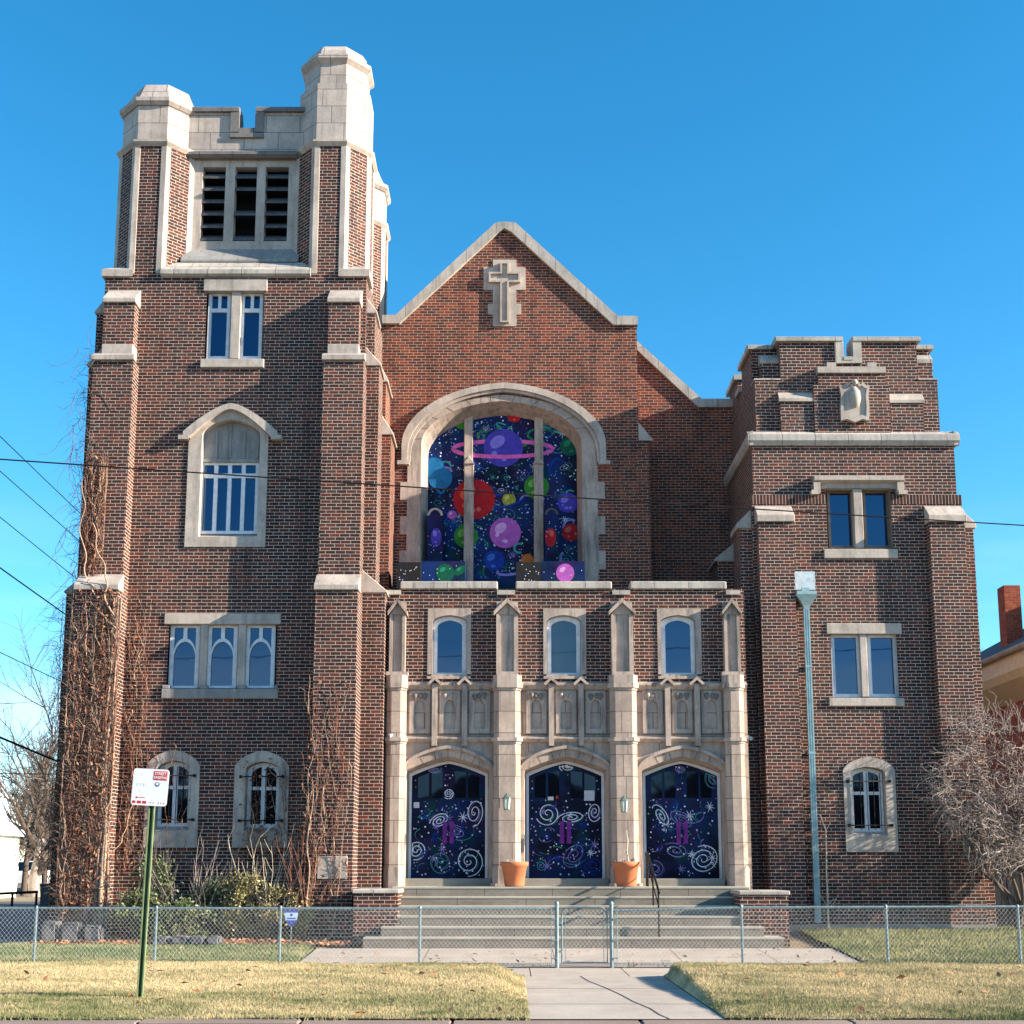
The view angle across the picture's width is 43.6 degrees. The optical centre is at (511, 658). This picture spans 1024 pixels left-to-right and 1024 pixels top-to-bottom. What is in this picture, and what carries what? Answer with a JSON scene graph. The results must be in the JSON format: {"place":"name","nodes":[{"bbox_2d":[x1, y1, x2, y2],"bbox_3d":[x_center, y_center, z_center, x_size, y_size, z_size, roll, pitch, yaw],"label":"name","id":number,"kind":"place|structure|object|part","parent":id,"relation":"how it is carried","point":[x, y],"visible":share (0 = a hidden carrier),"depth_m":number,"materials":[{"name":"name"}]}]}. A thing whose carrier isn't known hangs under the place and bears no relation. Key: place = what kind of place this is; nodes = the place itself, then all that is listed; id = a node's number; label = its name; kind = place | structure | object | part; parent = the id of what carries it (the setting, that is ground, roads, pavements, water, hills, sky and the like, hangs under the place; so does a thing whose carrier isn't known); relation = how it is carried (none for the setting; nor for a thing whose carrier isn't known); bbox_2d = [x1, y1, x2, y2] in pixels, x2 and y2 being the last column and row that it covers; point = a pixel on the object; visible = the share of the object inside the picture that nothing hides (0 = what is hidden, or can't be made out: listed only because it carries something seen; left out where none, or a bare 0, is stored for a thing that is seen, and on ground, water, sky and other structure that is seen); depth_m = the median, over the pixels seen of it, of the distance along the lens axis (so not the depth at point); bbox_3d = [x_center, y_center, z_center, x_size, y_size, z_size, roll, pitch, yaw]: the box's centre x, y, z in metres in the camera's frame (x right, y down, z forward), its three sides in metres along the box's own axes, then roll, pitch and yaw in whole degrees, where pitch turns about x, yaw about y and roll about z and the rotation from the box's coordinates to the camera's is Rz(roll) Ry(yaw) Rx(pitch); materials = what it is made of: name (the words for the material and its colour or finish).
{"place":"outdoors","nodes":[
{"label":"outdoors","id":0,"kind":"place"},
{"bbox_2d":[0,902,39,943],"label":"driveway road","id":1,"kind":"structure","parent":0,"point":[14,912],"depth_m":30.91,"materials":[{"name":"grey asphalt"}]},
{"bbox_2d":[0,891,37,905],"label":"metal railing","id":2,"kind":"object","parent":1,"relation":"on","point":[20,892],"visible":0.75,"depth_m":43.25,"materials":[{"name":"black metal"}]},
{"bbox_2d":[0,773,55,774],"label":"power line","id":3,"kind":"object","parent":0,"point":[23,773],"visible":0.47,"depth_m":33.71,"materials":[{"name":"black rubber"}]},
{"bbox_2d":[0,736,56,761],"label":"power line","id":4,"kind":"object","parent":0,"point":[21,746],"visible":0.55,"depth_m":34.01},
{"bbox_2d":[0,652,60,681],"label":"power line","id":5,"kind":"object","parent":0,"point":[28,666],"visible":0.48,"depth_m":34.42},
{"bbox_2d":[0,567,64,613],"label":"power line","id":6,"kind":"object","parent":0,"point":[30,589],"visible":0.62,"depth_m":34.85,"materials":[{"name":"black rubber"}]},
{"bbox_2d":[0,517,76,578],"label":"power line","id":7,"kind":"object","parent":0,"point":[36,546],"visible":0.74,"depth_m":35.34,"materials":[{"name":"black rubber"}]},
{"bbox_2d":[0,471,78,540],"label":"power line","id":8,"kind":"object","parent":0,"point":[37,504],"visible":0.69,"depth_m":35.48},
{"bbox_2d":[0,436,80,513],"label":"power line","id":9,"kind":"object","parent":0,"point":[40,475],"visible":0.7,"depth_m":35.70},
{"bbox_2d":[0,942,315,961],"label":"lawn","id":10,"kind":"structure","parent":0,"point":[301,959],"depth_m":23.16,"materials":[{"name":"green plant"}]},
{"bbox_2d":[151,936,172,944],"bbox_3d":[-6.666,5.361,24.406,0.356,0.165,0.481,0,-9,0],"label":"stone block","id":11,"kind":"object","parent":10,"relation":"on","point":[163,940],"depth_m":24.25,"materials":[{"name":"grey stone"}]},
{"bbox_2d":[207,936,222,944],"bbox_3d":[-5.662,5.361,24.406,0.256,0.166,0.471,0,-9,0],"label":"stone block","id":12,"kind":"object","parent":10,"relation":"on","point":[216,940],"depth_m":24.24,"materials":[{"name":"grey stone"}]},
{"bbox_2d":[284,910,298,945],"bbox_3d":[-4.185,5.160,24.239,0.270,0.818,0.026,0,-9,0],"label":"yard sign","id":13,"kind":"object","parent":10,"relation":"on","point":[289,918],"visible":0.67,"depth_m":24.27,"materials":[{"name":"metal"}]},
{"bbox_2d":[1,958,1023,967],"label":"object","id":14,"kind":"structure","parent":10,"relation":"on","point":[661,960],"depth_m":21.46,"materials":[{"name":"plant"}]},
{"bbox_2d":[9,933,322,944],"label":"bed ground","id":15,"kind":"structure","parent":0,"point":[37,938],"depth_m":25.38,"materials":[{"name":"brown soil"}]},
{"bbox_2d":[40,921,63,940],"bbox_3d":[-9.001,5.351,25.069,0.386,0.454,0.492,0,-9,0],"label":"stone block","id":16,"kind":"object","parent":15,"relation":"on","point":[51,933],"depth_m":24.86,"materials":[{"name":"grey stone"}]},
{"bbox_2d":[60,922,84,942],"bbox_3d":[-8.593,5.399,25.058,0.409,0.494,0.483,0,-9,0],"label":"stone block","id":17,"kind":"object","parent":15,"relation":"on","point":[69,932],"depth_m":24.87,"materials":[{"name":"grey stone"}]},
{"bbox_2d":[82,924,106,940],"bbox_3d":[-8.159,5.420,25.056,0.424,0.455,0.475,0,-9,0],"label":"stone block","id":18,"kind":"object","parent":15,"relation":"on","point":[88,930],"depth_m":24.90,"materials":[{"name":"grey stone"}]},
{"bbox_2d":[104,878,162,940],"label":"shrub","id":19,"kind":"object","parent":15,"relation":"on","point":[129,902],"visible":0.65,"depth_m":25.16,"materials":[{"name":"green plant"}]},
{"bbox_2d":[125,839,186,937],"bbox_3d":[-7.084,4.585,25.623,1.266,2.063,0.747,0,-9,0],"label":"shrub","id":20,"kind":"object","parent":15,"relation":"on","point":[160,877],"visible":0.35,"depth_m":25.60,"materials":[{"name":"green plant"}]},
{"bbox_2d":[148,890,211,936],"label":"shrub","id":21,"kind":"object","parent":15,"relation":"on","point":[171,933],"visible":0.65,"depth_m":24.94,"materials":[{"name":"green plant"}]},
{"bbox_2d":[170,935,189,944],"bbox_3d":[-6.298,5.360,24.408,0.376,0.163,0.472,0,-9,0],"label":"stone block","id":22,"kind":"object","parent":15,"relation":"on","point":[180,940],"depth_m":24.24,"materials":[{"name":"grey stone"}]},
{"bbox_2d":[137,823,240,935],"bbox_3d":[-6.496,4.465,25.721,2.063,2.332,0.903,0,-9,0],"label":"bare bush","id":23,"kind":"object","parent":15,"relation":"on","point":[211,901],"visible":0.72,"depth_m":25.68,"materials":[{"name":"brown plant"}]},
{"bbox_2d":[189,936,207,944],"bbox_3d":[-5.963,5.362,24.406,0.330,0.168,0.485,0,-9,0],"label":"stone block","id":24,"kind":"object","parent":15,"relation":"on","point":[197,940],"depth_m":24.25,"materials":[{"name":"grey stone"}]},
{"bbox_2d":[178,872,233,936],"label":"shrub","id":25,"kind":"object","parent":15,"relation":"on","point":[205,895],"visible":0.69,"depth_m":25.43,"materials":[{"name":"green plant"}]},
{"bbox_2d":[209,859,271,939],"bbox_3d":[-5.422,4.784,25.457,1.219,1.633,0.802,-3,-10,20],"label":"shrub","id":26,"kind":"object","parent":15,"relation":"on","point":[244,881],"visible":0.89,"depth_m":25.39,"materials":[{"name":"green plant"}]},
{"bbox_2d":[228,825,311,937],"bbox_3d":[-4.835,4.443,25.540,1.454,2.314,0.924,7,-12,-38],"label":"bare bush","id":27,"kind":"object","parent":15,"relation":"on","point":[265,932],"visible":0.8,"depth_m":25.58,"materials":[{"name":"brown plant"}]},
{"bbox_2d":[248,878,317,940],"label":"shrub","id":28,"kind":"object","parent":15,"relation":"on","point":[273,915],"visible":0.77,"depth_m":25.23,"materials":[{"name":"green plant"}]},
{"bbox_2d":[275,834,316,938],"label":"bare bush","id":29,"kind":"object","parent":15,"relation":"on","point":[296,868],"visible":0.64,"depth_m":25.53,"materials":[{"name":"brown plant"}]},
{"bbox_2d":[0,959,529,1019],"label":"verge lawn","id":30,"kind":"structure","parent":0,"point":[352,1004],"depth_m":15.49,"materials":[{"name":"green plant"}]},
{"bbox_2d":[131,768,169,1019],"bbox_3d":[-4.523,2.870,15.748,0.457,3.036,0.099,1,-9,0],"label":"street sign","id":31,"kind":"object","parent":30,"relation":"on","point":[150,788],"visible":0.99,"depth_m":15.88,"materials":[{"name":"white metal"}]},
{"bbox_2d":[19,935,1023,1015],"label":"leaf litter","id":32,"kind":"object","parent":30,"relation":"on","point":[246,940],"visible":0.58,"depth_m":24.35,"materials":[{"name":"brown plant"}]},
{"bbox_2d":[0,884,1021,1022],"bbox_3d":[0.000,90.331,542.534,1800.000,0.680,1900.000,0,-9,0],"label":"ground","id":33,"kind":"structure","parent":0,"point":[18,898],"depth_m":21.86,"materials":[{"name":"grey concrete"}]},
{"bbox_2d":[0,777,26,897],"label":"white house","id":34,"kind":"structure","parent":33,"relation":"on","point":[9,854],"depth_m":58.30,"materials":[{"name":"paint"}]},
{"bbox_2d":[6,771,35,860],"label":"wood","id":35,"kind":"object","parent":33,"relation":"on","point":[21,853],"depth_m":131.08,"materials":[{"name":"wood"}]},
{"bbox_2d":[0,715,58,896],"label":"bare tree","id":36,"kind":"object","parent":33,"relation":"on","point":[33,874],"visible":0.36,"depth_m":59.32,"materials":[{"name":"brown plant"}]},
{"bbox_2d":[6,743,55,850],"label":"bare tree","id":37,"kind":"object","parent":33,"relation":"on","point":[24,798],"visible":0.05,"depth_m":94.99,"materials":[{"name":"brown plant"}]},
{"bbox_2d":[7,721,55,883],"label":"bare tree","id":38,"kind":"object","parent":33,"relation":"on","point":[27,797],"visible":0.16,"depth_m":68.35,"materials":[{"name":"brown plant"}]},
{"bbox_2d":[0,610,64,895],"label":"bare tree","id":39,"kind":"object","parent":33,"relation":"on","point":[27,859],"visible":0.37,"depth_m":63.35,"materials":[{"name":"brown plant"}]},
{"bbox_2d":[17,861,50,888],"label":"parked car","id":40,"kind":"object","parent":33,"relation":"on","point":[20,869],"visible":0.05,"depth_m":73.28,"materials":[{"name":"white paint"}]},
{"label":"window","id":41,"kind":"part","parent":40,"relation":"part of","materials":[{"name":"glass"}]},
{"bbox_2d":[30,837,49,889],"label":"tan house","id":42,"kind":"structure","parent":33,"relation":"on","point":[32,858],"depth_m":77.07,"materials":[{"name":"beige"}]},
{"bbox_2d":[38,884,48,933],"bbox_3d":[-9.794,5.456,26.973,0.254,1.418,0.440,0,-9,0],"label":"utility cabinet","id":43,"kind":"object","parent":33,"relation":"on","point":[43,899],"visible":0.36,"depth_m":26.82,"materials":[{"name":"metal"}]},
{"bbox_2d":[0,901,558,967],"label":"chain link fence","id":44,"kind":"object","parent":33,"relation":"on","point":[419,908],"visible":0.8,"depth_m":21.53,"materials":[{"name":"metal"}]},
{"bbox_2d":[558,906,609,963],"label":"fence gate","id":45,"kind":"structure","parent":44,"relation":"attached to","point":[575,961],"depth_m":21.52,"materials":[{"name":"metal"}]},
{"bbox_2d":[48,47,996,941],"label":"church","id":46,"kind":"structure","parent":33,"relation":"on","point":[658,665],"depth_m":27.93,"materials":[{"name":"brick"}]},
{"bbox_2d":[22,321,154,927],"bbox_3d":[-8.994,-0.803,27.066,2.803,13.125,1.873,-6,-11,31],"label":"climbing vine","id":47,"kind":"object","parent":46,"relation":"attached to","point":[95,858],"visible":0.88,"depth_m":26.16,"materials":[{"name":"orange plant"}]},
{"bbox_2d":[137,743,194,858],"bbox_3d":[-7.177,2.932,26.477,1.140,2.417,0.157,0,-9,0],"label":"climbing vine","id":48,"kind":"object","parent":46,"relation":"attached to","point":[173,788],"visible":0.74,"depth_m":26.51,"materials":[{"name":"orange plant"}]},
{"bbox_2d":[147,762,195,826],"bbox_3d":[-7.044,2.851,26.662,0.958,1.438,0.345,0,-9,0],"label":"window","id":49,"kind":"structure","parent":46,"relation":"in","point":[179,777],"depth_m":26.76,"materials":[{"name":"glass"}]},
{"bbox_2d":[168,625,200,688],"bbox_3d":[-6.959,-0.055,27.235,0.631,1.378,0.100,0,-9,0],"label":"window","id":50,"kind":"structure","parent":46,"relation":"in","point":[184,655],"depth_m":27.22,"materials":[{"name":"blue glass"}]},
{"bbox_2d":[206,294,231,358],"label":"window","id":51,"kind":"structure","parent":46,"relation":"in","point":[219,306],"depth_m":28.43,"materials":[{"name":"blue glass"}]},
{"bbox_2d":[207,625,237,688],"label":"window","id":52,"kind":"structure","parent":46,"relation":"in","point":[223,639],"depth_m":27.22,"materials":[{"name":"blue glass"}]},
{"bbox_2d":[201,462,258,534],"bbox_3d":[-6.149,-3.493,27.848,1.268,1.622,0.100,0,-9,0],"label":"window","id":53,"kind":"structure","parent":46,"relation":"in","point":[229,503],"depth_m":27.83,"materials":[{"name":"blue glass"}]},
{"bbox_2d":[240,294,263,358],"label":"window","id":54,"kind":"structure","parent":46,"relation":"in","point":[252,304],"depth_m":28.43,"materials":[{"name":"blue glass"}]},
{"bbox_2d":[245,625,276,688],"bbox_3d":[-5.347,-0.055,27.235,0.625,1.378,0.100,0,-9,0],"label":"window","id":55,"kind":"structure","parent":46,"relation":"in","point":[261,639],"depth_m":27.22,"materials":[{"name":"blue glass"}]},
{"bbox_2d":[238,763,284,827],"bbox_3d":[-5.195,2.872,26.658,0.937,1.437,0.345,0,-9,0],"label":"window","id":56,"kind":"structure","parent":46,"relation":"in","point":[263,791],"depth_m":26.76,"materials":[{"name":"black glass"}]},
{"bbox_2d":[230,755,293,865],"bbox_3d":[-5.144,3.125,26.426,1.395,2.306,0.192,0,-9,0],"label":"climbing vine","id":57,"kind":"object","parent":46,"relation":"attached to","point":[261,830],"visible":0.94,"depth_m":26.39,"materials":[{"name":"orange plant"}]},
{"bbox_2d":[289,673,354,936],"bbox_3d":[-3.885,2.932,26.074,1.491,5.326,0.728,0,-9,0],"label":"climbing vine","id":58,"kind":"object","parent":46,"relation":"attached to","point":[307,813],"visible":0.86,"depth_m":25.81,"materials":[{"name":"orange plant"}]},
{"bbox_2d":[397,508,466,588],"bbox_3d":[-1.847,-2.389,30.389,1.581,2.796,2.018,0,-9,0],"label":"mural panel","id":59,"kind":"object","parent":46,"relation":"attached to","point":[435,566],"visible":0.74,"depth_m":29.43,"materials":[{"name":"paint"}]},
{"bbox_2d":[411,764,484,877],"bbox_3d":[-1.367,3.470,27.479,1.594,2.453,0.062,0,-9,0],"label":"double door","id":60,"kind":"structure","parent":46,"relation":"in","point":[448,823],"depth_m":27.50,"materials":[{"name":"paint"}]},
{"bbox_2d":[433,616,466,673],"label":"window","id":61,"kind":"structure","parent":46,"relation":"in","point":[449,633],"depth_m":27.84,"materials":[{"name":"blue glass"}]},
{"bbox_2d":[397,382,609,588],"bbox_3d":[-0.200,-4.035,31.422,5.203,5.556,0.620,0,-9,0],"label":"mural window","id":62,"kind":"structure","parent":46,"relation":"in","point":[497,443],"depth_m":31.58,"materials":[{"name":"glass"}]},
{"bbox_2d":[503,793,510,809],"bbox_3d":[-0.107,2.973,26.709,0.190,0.361,0.242,0,-9,0],"label":"wall lantern","id":63,"kind":"object","parent":46,"relation":"attached to","point":[506,801],"depth_m":26.62,"materials":[{"name":"white glass"}]},
{"bbox_2d":[516,508,584,580],"bbox_3d":[0.882,-2.389,30.389,1.577,2.796,2.018,0,-9,0],"label":"mural panel","id":64,"kind":"object","parent":46,"relation":"attached to","point":[551,567],"visible":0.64,"depth_m":29.42,"materials":[{"name":"multicoloured wood"}]},
{"bbox_2d":[547,616,580,673],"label":"window","id":65,"kind":"structure","parent":46,"relation":"in","point":[563,633],"depth_m":27.84,"materials":[{"name":"blue glass"}]},
{"bbox_2d":[529,764,601,877],"bbox_3d":[1.145,3.470,27.479,1.577,2.453,0.062,0,-9,0],"label":"double door","id":66,"kind":"structure","parent":46,"relation":"in","point":[565,800],"depth_m":27.50,"materials":[{"name":"paint"}]},
{"bbox_2d":[620,795,628,812],"bbox_3d":[2.336,3.025,26.701,0.190,0.361,0.242,0,-9,0],"label":"wall lantern","id":67,"kind":"object","parent":46,"relation":"attached to","point":[624,804],"depth_m":26.61,"materials":[{"name":"white glass"}]},
{"bbox_2d":[661,616,694,673],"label":"window","id":68,"kind":"structure","parent":46,"relation":"in","point":[677,633],"depth_m":27.84,"materials":[{"name":"blue glass"}]},
{"bbox_2d":[645,764,719,877],"bbox_3d":[3.650,3.470,27.479,1.566,2.453,0.062,0,-9,0],"label":"double door","id":69,"kind":"structure","parent":46,"relation":"in","point":[682,840],"depth_m":27.50,"materials":[{"name":"paint"}]},
{"bbox_2d":[826,491,852,547],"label":"window","id":70,"kind":"structure","parent":46,"relation":"in","point":[839,527],"depth_m":29.17,"materials":[{"name":"blue glass"}]},
{"bbox_2d":[830,635,860,697],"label":"window","id":71,"kind":"structure","parent":46,"relation":"in","point":[844,648],"depth_m":28.53,"materials":[{"name":"blue glass"}]},
{"bbox_2d":[846,768,893,831],"bbox_3d":[7.766,3.112,27.936,0.982,1.478,0.345,0,-9,0],"label":"window","id":72,"kind":"structure","parent":46,"relation":"in","point":[866,783],"depth_m":28.04,"materials":[{"name":"black glass"}]},
{"bbox_2d":[862,491,889,547],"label":"window","id":73,"kind":"structure","parent":46,"relation":"in","point":[876,529],"depth_m":29.17,"materials":[{"name":"blue glass"}]},
{"bbox_2d":[866,635,898,697],"bbox_3d":[8.253,0.159,28.538,0.655,1.419,0.100,0,-9,0],"label":"window","id":74,"kind":"structure","parent":46,"relation":"in","point":[881,649],"depth_m":28.53,"materials":[{"name":"blue glass"}]},
{"bbox_2d":[352,886,789,951],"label":"entrance steps","id":75,"kind":"structure","parent":33,"relation":"on","point":[637,897],"depth_m":24.77,"materials":[{"name":"concrete"}]},
{"bbox_2d":[500,858,527,886],"bbox_3d":[0.047,4.356,26.140,0.580,0.573,0.580,0,-9,0],"label":"flower pot","id":76,"kind":"object","parent":75,"relation":"on","point":[514,874],"visible":1,"depth_m":25.93,"materials":[{"name":"ceramic"}]},
{"bbox_2d":[612,830,639,886],"bbox_3d":[2.331,4.076,26.185,0.580,1.140,0.580,0,-9,0],"label":"flower pot","id":77,"kind":"object","parent":75,"relation":"on","point":[626,873],"visible":1,"depth_m":25.94,"materials":[{"name":"ceramic"}]},
{"bbox_2d":[645,852,659,936],"bbox_3d":[2.790,4.636,25.394,0.042,1.636,2.314,0,-9,0],"label":"handrail","id":78,"kind":"object","parent":75,"relation":"on","point":[647,858],"visible":0.94,"depth_m":25.32,"materials":[{"name":"black metal"}]},
{"bbox_2d":[609,901,1023,967],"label":"chain link fence","id":79,"kind":"object","parent":33,"relation":"on","point":[741,907],"visible":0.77,"depth_m":21.53,"materials":[{"name":"metal"}]},
{"bbox_2d":[981,585,1023,911],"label":"neighbour house","id":80,"kind":"structure","parent":33,"relation":"on","point":[1002,663],"depth_m":34.88,"materials":[{"name":"brick"}]},
{"bbox_2d":[993,860,1023,926],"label":"trunk","id":81,"kind":"object","parent":33,"relation":"on","point":[998,896],"visible":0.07,"depth_m":28.24,"materials":[{"name":"wood"}]},
{"bbox_2d":[0,459,1023,525],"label":"power line","id":82,"kind":"object","parent":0,"point":[498,492],"visible":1,"depth_m":20.28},
{"bbox_2d":[0,0,1023,860],"label":"sky","id":83,"kind":"structure","parent":0,"point":[725,177],"materials":[{"name":"blue"}]},
{"bbox_2d":[301,948,858,966],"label":"pavement","id":84,"kind":"structure","parent":0,"point":[597,956],"depth_m":22.85,"materials":[{"name":"concrete"}]},
{"bbox_2d":[508,968,670,975],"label":"sidewalk","id":85,"kind":"structure","parent":0,"point":[595,971],"depth_m":20.70,"materials":[{"name":"concrete"}]},
{"bbox_2d":[525,976,723,1018],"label":"path","id":86,"kind":"structure","parent":0,"point":[564,997],"depth_m":16.19,"materials":[{"name":"concrete"}]},
{"bbox_2d":[581,976,669,1018],"bbox_3d":[1.270,4.423,16.908,2.140,0.015,5.800,0,-9,0],"label":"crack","id":87,"kind":"object","parent":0,"point":[628,998],"visible":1,"depth_m":16.15,"materials":[{"name":"concrete"}]},
{"bbox_2d":[663,961,1023,1019],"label":"verge lawn","id":88,"kind":"structure","parent":0,"point":[671,977],"depth_m":15.97,"materials":[{"name":"green plant"}]},
{"bbox_2d":[797,925,1023,963],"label":"lawn","id":89,"kind":"structure","parent":0,"point":[906,944],"depth_m":23.89,"materials":[{"name":"green plant"}]},
{"bbox_2d":[819,814,837,927],"bbox_3d":[6.670,4.481,27.112,0.404,2.379,0.078,0,-9,0],"label":"dead sapling","id":90,"kind":"object","parent":89,"relation":"on","point":[828,903],"visible":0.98,"depth_m":27.07,"materials":[{"name":"brown plant"}]},
{"bbox_2d":[909,691,1023,928],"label":"bare tree","id":91,"kind":"object","parent":89,"relation":"on","point":[1011,847],"visible":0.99,"depth_m":26.72,"materials":[{"name":"brown plant"}]},
{"label":"road","id":92,"kind":"structure","parent":0,"visible":0},
{"bbox_2d":[0,1019,1023,1023],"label":"kerb","id":93,"kind":"structure","parent":92,"relation":"on","point":[217,1021],"depth_m":13.83,"materials":[{"name":"concrete"}]},
{"bbox_2d":[0,1013,1023,1020],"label":"curb grass","id":94,"kind":"structure","parent":93,"relation":"on","point":[446,1018],"depth_m":14.03,"materials":[{"name":"plant"}]}
]}

